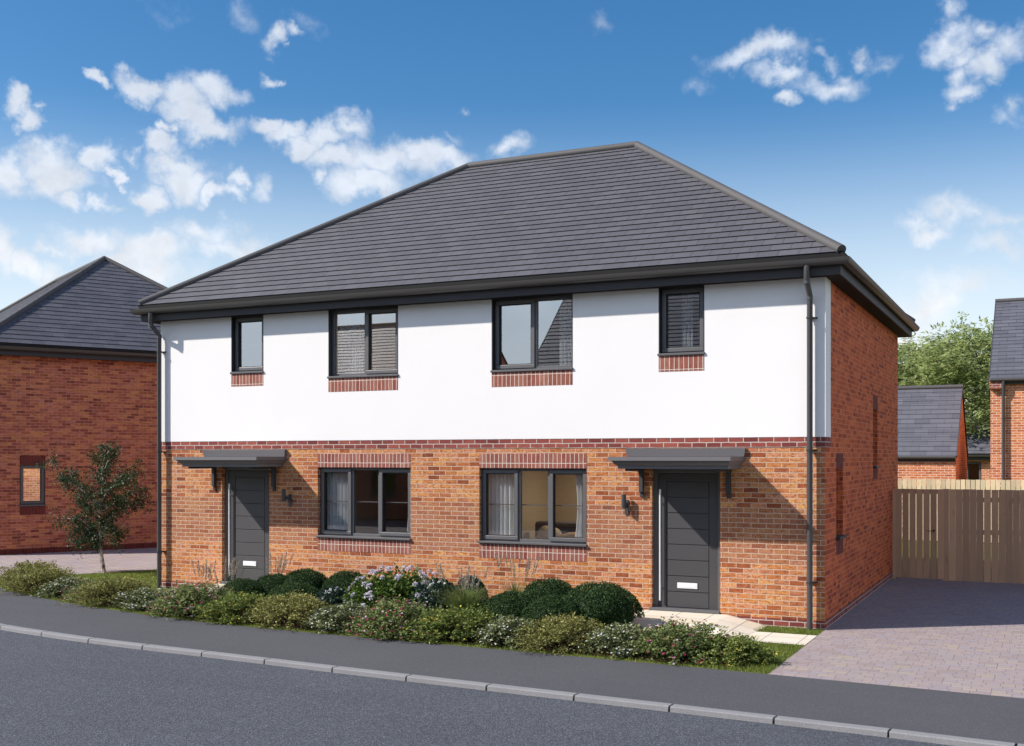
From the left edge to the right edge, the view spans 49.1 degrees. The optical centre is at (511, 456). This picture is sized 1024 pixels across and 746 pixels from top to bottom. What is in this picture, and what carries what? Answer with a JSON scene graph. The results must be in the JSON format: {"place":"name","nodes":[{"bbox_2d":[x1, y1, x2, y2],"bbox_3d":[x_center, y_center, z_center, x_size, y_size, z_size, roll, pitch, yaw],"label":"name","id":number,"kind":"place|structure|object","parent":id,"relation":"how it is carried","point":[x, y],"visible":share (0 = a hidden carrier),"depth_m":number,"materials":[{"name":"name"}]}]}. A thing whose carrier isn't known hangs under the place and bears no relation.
{"place":"outdoors","nodes":[
{"label":"outdoors","id":0,"kind":"place"},
{"bbox_2d":[0,547,156,575],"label":"driveway","id":1,"kind":"structure","parent":0,"point":[135,559],"depth_m":27.33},
{"bbox_2d":[0,256,167,554],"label":"neighbour house","id":2,"kind":"structure","parent":0,"point":[78,362],"depth_m":29.86,"materials":[{"name":"red brick"}]},
{"bbox_2d":[19,465,45,506],"bbox_3d":[-12.440,0.736,29.083,0.657,1.072,0.175,0,0,-37],"label":"window","id":3,"kind":"structure","parent":2,"relation":"in","point":[32,479],"depth_m":29.12,"materials":[{"name":"glass"}]},
{"bbox_2d":[32,592,738,667],"bbox_3d":[-3.688,2.496,17.680,15.302,0.001,1.963,0,0,35],"label":"soil bed","id":4,"kind":"object","parent":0,"point":[467,641],"visible":0.17,"depth_m":15.06,"materials":[{"name":"brown soil"}]},
{"bbox_2d":[0,558,67,583],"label":"hedge shrub","id":5,"kind":"object","parent":4,"relation":"on","point":[21,567],"visible":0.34,"depth_m":21.80,"materials":[{"name":"green plant"}]},
{"bbox_2d":[0,565,82,595],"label":"hedge shrub","id":6,"kind":"object","parent":4,"relation":"on","point":[25,582],"visible":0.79,"depth_m":20.57,"materials":[{"name":"green plant"}]},
{"bbox_2d":[30,574,94,597],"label":"hedge shrub","id":7,"kind":"object","parent":4,"relation":"on","point":[54,588],"visible":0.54,"depth_m":20.03,"materials":[{"name":"green plant"}]},
{"bbox_2d":[58,578,119,602],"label":"hedge shrub","id":8,"kind":"object","parent":4,"relation":"on","point":[65,592],"visible":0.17,"depth_m":19.47,"materials":[{"name":"green plant"}]},
{"bbox_2d":[55,575,162,608],"bbox_3d":[-6.771,2.254,19.136,1.375,0.505,1.935,0,0,43],"label":"hedge shrub","id":9,"kind":"object","parent":4,"relation":"on","point":[90,592],"visible":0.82,"depth_m":18.89,"materials":[{"name":"green plant"}]},
{"bbox_2d":[112,585,172,611],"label":"hedge shrub","id":10,"kind":"object","parent":4,"relation":"on","point":[140,598],"visible":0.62,"depth_m":18.32,"materials":[{"name":"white plant"}]},
{"bbox_2d":[145,579,237,619],"bbox_3d":[-5.023,2.232,17.826,1.578,0.571,1.876,0,0,6],"label":"hedge shrub","id":11,"kind":"object","parent":4,"relation":"on","point":[182,600],"visible":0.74,"depth_m":17.56,"materials":[{"name":"green plant"}]},
{"bbox_2d":[192,590,274,624],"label":"hedge shrub","id":12,"kind":"object","parent":4,"relation":"on","point":[239,604],"visible":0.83,"depth_m":16.94,"materials":[{"name":"green plant"}]},
{"bbox_2d":[238,589,333,630],"bbox_3d":[-3.310,2.254,16.811,1.539,0.505,1.933,0,0,-25],"label":"hedge shrub","id":13,"kind":"object","parent":4,"relation":"on","point":[294,611],"visible":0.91,"depth_m":16.59,"materials":[{"name":"green plant"}]},
{"bbox_2d":[300,600,382,633],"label":"hedge shrub","id":14,"kind":"object","parent":4,"relation":"on","point":[342,612],"visible":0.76,"depth_m":16.11,"materials":[{"name":"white plant"}]},
{"bbox_2d":[341,594,436,641],"bbox_3d":[-1.655,2.236,15.876,1.518,0.562,1.854,0,0,-25],"label":"hedge shrub","id":15,"kind":"object","parent":4,"relation":"on","point":[398,612],"visible":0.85,"depth_m":15.59,"materials":[{"name":"green plant"}]},
{"bbox_2d":[400,603,502,643],"bbox_3d":[-0.807,2.263,15.428,1.645,0.495,1.319,0,0,-25],"label":"hedge shrub","id":16,"kind":"object","parent":4,"relation":"on","point":[443,625],"visible":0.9,"depth_m":15.21,"materials":[{"name":"green plant"}]},
{"bbox_2d":[473,614,544,650],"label":"hedge shrub","id":17,"kind":"object","parent":4,"relation":"on","point":[497,627],"visible":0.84,"depth_m":14.84,"materials":[{"name":"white plant"}]},
{"bbox_2d":[510,611,608,655],"bbox_3d":[0.675,2.277,14.770,1.849,0.458,1.318,0,0,-40],"label":"hedge shrub","id":18,"kind":"object","parent":4,"relation":"on","point":[551,632],"visible":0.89,"depth_m":14.55,"materials":[{"name":"green plant"}]},
{"bbox_2d":[570,620,659,659],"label":"hedge shrub","id":19,"kind":"object","parent":4,"relation":"on","point":[611,637],"visible":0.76,"depth_m":14.14,"materials":[{"name":"green plant"}]},
{"bbox_2d":[618,614,745,664],"bbox_3d":[2.155,2.256,14.003,1.736,0.518,1.407,0,0,5],"label":"hedge shrub","id":20,"kind":"object","parent":4,"relation":"on","point":[674,645],"visible":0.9,"depth_m":13.75,"materials":[{"name":"green plant"}]},
{"bbox_2d":[687,631,783,666],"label":"hedge shrub","id":21,"kind":"object","parent":4,"relation":"on","point":[740,650],"visible":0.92,"depth_m":13.49,"materials":[{"name":"green plant"}]},
{"bbox_2d":[417,562,495,621],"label":"ornamental grass","id":22,"kind":"object","parent":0,"point":[463,597],"depth_m":16.74,"materials":[{"name":"green plant"}]},
{"bbox_2d":[457,575,488,607],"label":"flowering bush","id":23,"kind":"object","parent":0,"point":[476,581],"visible":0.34,"depth_m":17.87,"materials":[{"name":"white plant"}]},
{"bbox_2d":[0,630,951,745],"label":"road","id":24,"kind":"structure","parent":0,"point":[56,692],"depth_m":11.18,"materials":[{"name":"grey asphalt"}]},
{"bbox_2d":[0,625,46,635],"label":"kerb stone","id":25,"kind":"object","parent":24,"relation":"on","point":[23,630],"visible":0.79,"depth_m":16.24,"materials":[{"name":"grey stone"}]},
{"bbox_2d":[42,631,93,642],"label":"kerb stone","id":26,"kind":"object","parent":24,"relation":"on","point":[69,637],"visible":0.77,"depth_m":15.65,"materials":[{"name":"grey stone"}]},
{"bbox_2d":[89,638,147,649],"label":"kerb stone","id":27,"kind":"object","parent":24,"relation":"on","point":[117,643],"visible":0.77,"depth_m":15.08,"materials":[{"name":"grey stone"}]},
{"bbox_2d":[143,644,205,656],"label":"kerb stone","id":28,"kind":"object","parent":24,"relation":"on","point":[174,650],"visible":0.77,"depth_m":14.59,"materials":[{"name":"grey stone"}]},
{"bbox_2d":[202,651,269,663],"bbox_3d":[-3.474,2.545,14.097,1.034,0.111,0.131,0,0,30],"label":"kerb stone","id":29,"kind":"object","parent":24,"relation":"on","point":[236,657],"visible":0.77,"depth_m":14.06,"materials":[{"name":"grey stone"}]},
{"bbox_2d":[265,658,337,671],"bbox_3d":[-2.557,2.545,13.572,1.035,0.111,0.131,0,0,30],"label":"kerb stone","id":30,"kind":"object","parent":24,"relation":"on","point":[300,665],"visible":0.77,"depth_m":13.53,"materials":[{"name":"grey stone"}]},
{"bbox_2d":[333,666,410,680],"bbox_3d":[-1.637,2.545,13.052,1.035,0.111,0.131,0,0,29],"label":"kerb stone","id":31,"kind":"object","parent":24,"relation":"on","point":[372,673],"visible":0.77,"depth_m":13.01,"materials":[{"name":"grey stone"}]},
{"bbox_2d":[407,675,490,689],"bbox_3d":[-0.714,2.545,12.537,1.035,0.111,0.130,0,0,29],"label":"kerb stone","id":32,"kind":"object","parent":24,"relation":"on","point":[449,682],"visible":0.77,"depth_m":12.50,"materials":[{"name":"grey stone"}]},
{"bbox_2d":[487,684,577,700],"bbox_3d":[0.210,2.545,12.025,1.035,0.111,0.130,0,0,29],"label":"kerb stone","id":33,"kind":"object","parent":24,"relation":"on","point":[553,694],"visible":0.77,"depth_m":11.97,"materials":[{"name":"grey stone"}]},
{"bbox_2d":[575,693,671,711],"bbox_3d":[1.135,2.545,11.514,1.034,0.111,0.130,0,0,29],"label":"kerb stone","id":34,"kind":"object","parent":24,"relation":"on","point":[625,702],"visible":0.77,"depth_m":11.47,"materials":[{"name":"grey stone"}]},
{"bbox_2d":[670,704,775,723],"bbox_3d":[2.059,2.545,11.003,1.034,0.111,0.130,0,0,29],"label":"kerb stone","id":35,"kind":"object","parent":24,"relation":"on","point":[725,714],"visible":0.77,"depth_m":10.96,"materials":[{"name":"grey stone"}]},
{"bbox_2d":[775,716,889,736],"bbox_3d":[2.983,2.545,10.491,1.034,0.111,0.131,0,0,29],"label":"kerb stone","id":36,"kind":"object","parent":24,"relation":"on","point":[834,726],"visible":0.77,"depth_m":10.44,"materials":[{"name":"grey stone"}]},
{"bbox_2d":[889,729,1014,745],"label":"kerb stone","id":37,"kind":"object","parent":24,"relation":"on","point":[929,737],"visible":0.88,"depth_m":9.96,"materials":[{"name":"grey stone"}]},
{"bbox_2d":[0,542,998,673],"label":"lawn","id":38,"kind":"structure","parent":0,"point":[450,643],"depth_m":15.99,"materials":[{"name":"green plant"}]},
{"bbox_2d":[34,436,154,573],"bbox_3d":[-8.845,1.029,24.114,3.214,2.962,1.923,0,0,26],"label":"birch tree","id":39,"kind":"object","parent":38,"relation":"on","point":[90,534],"visible":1,"depth_m":24.06,"materials":[{"name":"green plant"}]},
{"bbox_2d":[191,559,215,595],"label":"ornamental grass","id":40,"kind":"object","parent":38,"relation":"on","point":[203,569],"depth_m":19.21,"materials":[{"name":"beige plant"}]},
{"bbox_2d":[565,581,644,631],"bbox_3d":[1.278,2.140,16.196,1.259,0.713,1.192,0,0,-1],"label":"box ball","id":41,"kind":"object","parent":38,"relation":"on","point":[608,603],"visible":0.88,"depth_m":15.81,"materials":[{"name":"green plant"}]},
{"bbox_2d":[898,334,985,424],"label":"maple tree","id":42,"kind":"object","parent":38,"relation":"on","point":[900,369],"visible":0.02,"depth_m":53.14,"materials":[{"name":"green plant"}]},
{"bbox_2d":[898,311,993,479],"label":"maple tree","id":43,"kind":"object","parent":38,"relation":"on","point":[964,347],"visible":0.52,"depth_m":49.58,"materials":[{"name":"green plant"}]},
{"bbox_2d":[903,344,988,425],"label":"maple tree","id":44,"kind":"object","parent":38,"relation":"on","point":[971,388],"depth_m":59.19,"materials":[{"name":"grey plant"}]},
{"bbox_2d":[898,479,1023,542],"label":"board fence","id":45,"kind":"object","parent":38,"relation":"on","point":[931,484],"visible":0.24,"depth_m":32.70,"materials":[{"name":"beige wood"}]},
{"bbox_2d":[966,419,989,486],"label":"bungalow","id":46,"kind":"object","parent":38,"relation":"on","point":[979,451],"visible":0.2,"depth_m":48.77,"materials":[{"name":"orange brick"}]},
{"bbox_2d":[967,462,980,486],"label":"window","id":47,"kind":"structure","parent":46,"relation":"in","point":[968,463],"depth_m":48.68,"materials":[{"name":"grey plastic"}]},
{"bbox_2d":[0,588,1023,743],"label":"pavement","id":48,"kind":"structure","parent":0,"point":[981,716],"depth_m":12.87,"materials":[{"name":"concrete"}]},
{"bbox_2d":[0,0,1023,419],"label":"sky","id":49,"kind":"structure","parent":0,"point":[172,142],"materials":[{"name":"blue"}]},
{"bbox_2d":[130,141,919,630],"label":"semi detached house","id":50,"kind":"structure","parent":0,"point":[738,459],"depth_m":18.77,"materials":[{"name":"orange brick"}]},
{"bbox_2d":[220,467,268,583],"bbox_3d":[-4.905,1.241,20.757,1.121,2.282,0.195,0,0,26],"label":"front door","id":51,"kind":"structure","parent":50,"relation":"in","point":[246,490],"depth_m":20.80,"materials":[{"name":"metal"}]},
{"bbox_2d":[230,315,263,373],"bbox_3d":[-4.846,-2.069,20.723,0.761,1.062,0.205,0,0,26],"label":"window","id":52,"kind":"structure","parent":50,"relation":"in","point":[236,368],"depth_m":20.82,"materials":[{"name":"grey plastic"}]},
{"bbox_2d":[328,473,347,529],"bbox_3d":[-3.109,0.835,20.068,0.460,1.230,0.058,0,0,26],"label":"curtain","id":53,"kind":"object","parent":50,"relation":"hanging from","point":[337,491],"visible":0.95,"depth_m":20.07,"materials":[{"name":"white fabric"}]},
{"bbox_2d":[340,312,363,373],"bbox_3d":[-2.846,-1.955,19.944,0.520,1.210,0.059,0,0,26],"label":"window blind","id":54,"kind":"object","parent":50,"relation":"hanging from","point":[351,331],"visible":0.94,"depth_m":19.95,"materials":[{"name":"white fabric"}]},
{"bbox_2d":[327,306,398,378],"bbox_3d":[-2.576,-1.995,19.640,1.462,1.209,0.205,0,0,26],"label":"window","id":55,"kind":"structure","parent":50,"relation":"in","point":[332,344],"depth_m":19.65,"materials":[{"name":"grey plastic"}]},
{"bbox_2d":[316,467,410,540],"bbox_3d":[-2.574,0.804,19.639,1.946,1.247,0.205,0,0,26],"label":"window","id":56,"kind":"structure","parent":50,"relation":"in","point":[351,533],"depth_m":19.75,"materials":[{"name":"grey plastic"}]},
{"bbox_2d":[489,474,513,534],"bbox_3d":[-0.157,0.835,18.660,0.500,1.230,0.058,0,0,26],"label":"curtain","id":57,"kind":"object","parent":50,"relation":"hanging from","point":[501,491],"visible":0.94,"depth_m":18.67,"materials":[{"name":"white fabric"}]},
{"bbox_2d":[490,294,572,372],"bbox_3d":[0.345,-1.995,18.247,1.466,1.209,0.205,0,0,26],"label":"window","id":58,"kind":"structure","parent":50,"relation":"in","point":[497,366],"depth_m":18.29,"materials":[{"name":"grey plastic"}]},
{"bbox_2d":[477,468,586,546],"bbox_3d":[0.344,0.801,18.247,1.939,1.242,0.205,0,0,26],"label":"window","id":59,"kind":"structure","parent":50,"relation":"in","point":[552,540],"depth_m":18.26,"materials":[{"name":"grey plastic"}]},
{"bbox_2d":[535,521,576,537],"bbox_3d":[1.253,1.740,20.675,2.050,1.040,0.920,0,0,26],"label":"sofa","id":60,"kind":"object","parent":50,"relation":"in","point":[563,527],"visible":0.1,"depth_m":21.07,"materials":[{"name":"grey fabric"}]},
{"bbox_2d":[536,526,561,538],"bbox_3d":[0.678,1.460,20.572,0.480,0.400,0.260,13,-12,25],"label":"cushion","id":61,"kind":"object","parent":60,"relation":"on","point":[542,533],"visible":0.4,"depth_m":20.51,"materials":[{"name":"beige fabric"}]},
{"bbox_2d":[558,532,575,536],"bbox_3d":[1.030,1.520,20.382,0.520,0.300,0.260,-15,-25,25],"label":"cushion","id":62,"kind":"object","parent":60,"relation":"on","point":[570,534],"visible":0.21,"depth_m":20.31,"materials":[{"name":"beige fabric"}]},
{"bbox_2d":[560,299,571,364],"bbox_3d":[0.918,-1.955,18.150,0.320,1.210,0.055,0,0,26],"label":"curtain","id":63,"kind":"object","parent":50,"relation":"hanging from","point":[565,326],"visible":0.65,"depth_m":18.17,"materials":[{"name":"white fabric"}]},
{"bbox_2d":[575,475,581,536],"bbox_3d":[1.134,0.835,18.045,0.260,1.230,0.058,0,0,26],"label":"curtain","id":64,"kind":"object","parent":50,"relation":"hanging from","point":[579,508],"visible":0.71,"depth_m":18.06,"materials":[{"name":"white fabric"}]},
{"bbox_2d":[657,285,704,355],"bbox_3d":[2.609,-2.076,17.166,0.744,1.048,0.205,0,0,26],"label":"window","id":65,"kind":"structure","parent":50,"relation":"in","point":[664,350],"depth_m":17.21,"materials":[{"name":"grey plastic"}]},
{"bbox_2d":[649,469,719,613],"bbox_3d":[2.654,1.241,17.150,1.102,2.282,0.195,0,0,26],"label":"front door","id":66,"kind":"structure","parent":50,"relation":"in","point":[686,502],"depth_m":17.17,"materials":[{"name":"metal"}]},
{"bbox_2d":[682,294,692,346],"bbox_3d":[2.704,-2.005,17.296,0.180,1.110,0.059,0,0,26],"label":"curtain","id":67,"kind":"object","parent":50,"relation":"hanging from","point":[687,314],"visible":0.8,"depth_m":17.30,"materials":[{"name":"white fabric"}]},
{"bbox_2d":[836,535,846,539],"bbox_3d":[5.001,0.720,17.366,0.255,1.080,0.638,0,0,26],"label":"window","id":68,"kind":"structure","parent":50,"relation":"in","point":[838,537],"depth_m":17.27,"materials":[{"name":"plastic"}]},
{"bbox_2d":[626,610,766,638],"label":"path","id":69,"kind":"structure","parent":0,"point":[736,625],"depth_m":16.39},
{"bbox_2d":[746,631,815,644],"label":"path","id":70,"kind":"structure","parent":0,"point":[800,639],"depth_m":15.48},
{"bbox_2d":[769,577,1023,697],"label":"driveway","id":71,"kind":"structure","parent":0,"point":[951,636],"depth_m":15.18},
{"bbox_2d":[893,489,1023,583],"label":"board fence","id":72,"kind":"object","parent":71,"relation":"on","point":[964,532],"visible":1,"depth_m":22.38,"materials":[{"name":"brown wood"}]},
{"bbox_2d":[896,489,943,578],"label":"garden gate","id":73,"kind":"structure","parent":72,"relation":"attached to","point":[919,533],"depth_m":22.82,"materials":[{"name":"brown wood"}]},
{"bbox_2d":[898,384,967,485],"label":"garage","id":74,"kind":"structure","parent":0,"point":[932,439],"depth_m":35.87,"materials":[{"name":"orange brick"}]},
{"bbox_2d":[989,297,1023,486],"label":"neighbour house","id":75,"kind":"structure","parent":0,"point":[1006,378],"depth_m":33.58,"materials":[{"name":"orange brick"}]},
{"label":"soil bed","id":76,"kind":"structure","parent":0,"visible":0},
{"bbox_2d":[207,556,243,586],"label":"ornamental grass","id":77,"kind":"object","parent":76,"relation":"on","point":[235,569],"depth_m":19.06,"materials":[{"name":"beige plant"}]},
{"bbox_2d":[218,578,262,598],"bbox_3d":[-4.528,2.262,18.866,0.825,0.468,0.781,0,0,26],"label":"box ball","id":78,"kind":"object","parent":76,"relation":"on","point":[243,585],"visible":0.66,"depth_m":18.69,"materials":[{"name":"green plant"}]},
{"bbox_2d":[257,572,284,596],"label":"box ball","id":79,"kind":"object","parent":76,"relation":"on","point":[268,582],"visible":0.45,"depth_m":18.94,"materials":[{"name":"green plant"}]},
{"bbox_2d":[265,582,318,608],"bbox_3d":[-3.568,2.273,18.413,0.977,0.447,0.925,0,0,2],"label":"box ball","id":80,"kind":"object","parent":76,"relation":"on","point":[288,587],"visible":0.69,"depth_m":18.22,"materials":[{"name":"green plant"}]},
{"bbox_2d":[280,568,327,593],"bbox_3d":[-3.534,2.188,19.067,0.977,0.617,0.925,0,0,13],"label":"box ball","id":81,"kind":"object","parent":76,"relation":"on","point":[315,579],"visible":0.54,"depth_m":18.89,"materials":[{"name":"green plant"}]},
{"bbox_2d":[314,586,349,613],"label":"flowering bush","id":82,"kind":"object","parent":76,"relation":"on","point":[329,594],"visible":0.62,"depth_m":17.65,"materials":[{"name":"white plant"}]},
{"bbox_2d":[320,569,366,597],"bbox_3d":[-2.779,2.193,18.824,0.890,0.606,0.843,0,0,-32],"label":"box ball","id":83,"kind":"object","parent":76,"relation":"on","point":[340,579],"visible":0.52,"depth_m":18.65,"materials":[{"name":"green plant"}]},
{"bbox_2d":[335,562,452,618],"bbox_3d":[-1.771,2.125,17.848,2.093,0.890,2.073,0,0,26],"label":"flowering bush","id":84,"kind":"object","parent":76,"relation":"on","point":[367,592],"visible":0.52,"depth_m":17.53,"materials":[{"name":"green plant"}]},
{"bbox_2d":[408,578,459,615],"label":"flowering bush","id":85,"kind":"object","parent":76,"relation":"on","point":[434,584],"visible":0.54,"depth_m":17.14,"materials":[{"name":"green plant"}]},
{"bbox_2d":[478,590,536,623],"bbox_3d":[-0.021,2.230,16.538,1.007,0.532,1.064,0,0,25],"label":"box ball","id":86,"kind":"object","parent":76,"relation":"on","point":[505,603],"visible":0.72,"depth_m":16.25,"materials":[{"name":"green plant"}]},
{"bbox_2d":[495,552,540,594],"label":"ornamental grass","id":87,"kind":"object","parent":76,"relation":"on","point":[514,587],"depth_m":17.39,"materials":[{"name":"beige plant"}]},
{"bbox_2d":[521,577,575,599],"bbox_3d":[0.581,2.156,16.951,0.976,0.681,1.031,0,0,30],"label":"box ball","id":88,"kind":"object","parent":76,"relation":"on","point":[551,586],"visible":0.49,"depth_m":16.78,"materials":[{"name":"green plant"}]},
{"bbox_2d":[520,594,584,631],"bbox_3d":[0.592,2.220,15.966,0.976,0.553,1.031,0,0,20],"label":"box ball","id":89,"kind":"object","parent":76,"relation":"on","point":[544,606],"visible":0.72,"depth_m":15.71,"materials":[{"name":"green plant"}]},
{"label":"path","id":90,"kind":"structure","parent":0,"visible":0},
{"bbox_2d":[266,552,293,573],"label":"ornamental grass","id":91,"kind":"object","parent":90,"relation":"on","point":[280,562],"depth_m":19.52,"materials":[{"name":"beige plant"}]}
]}

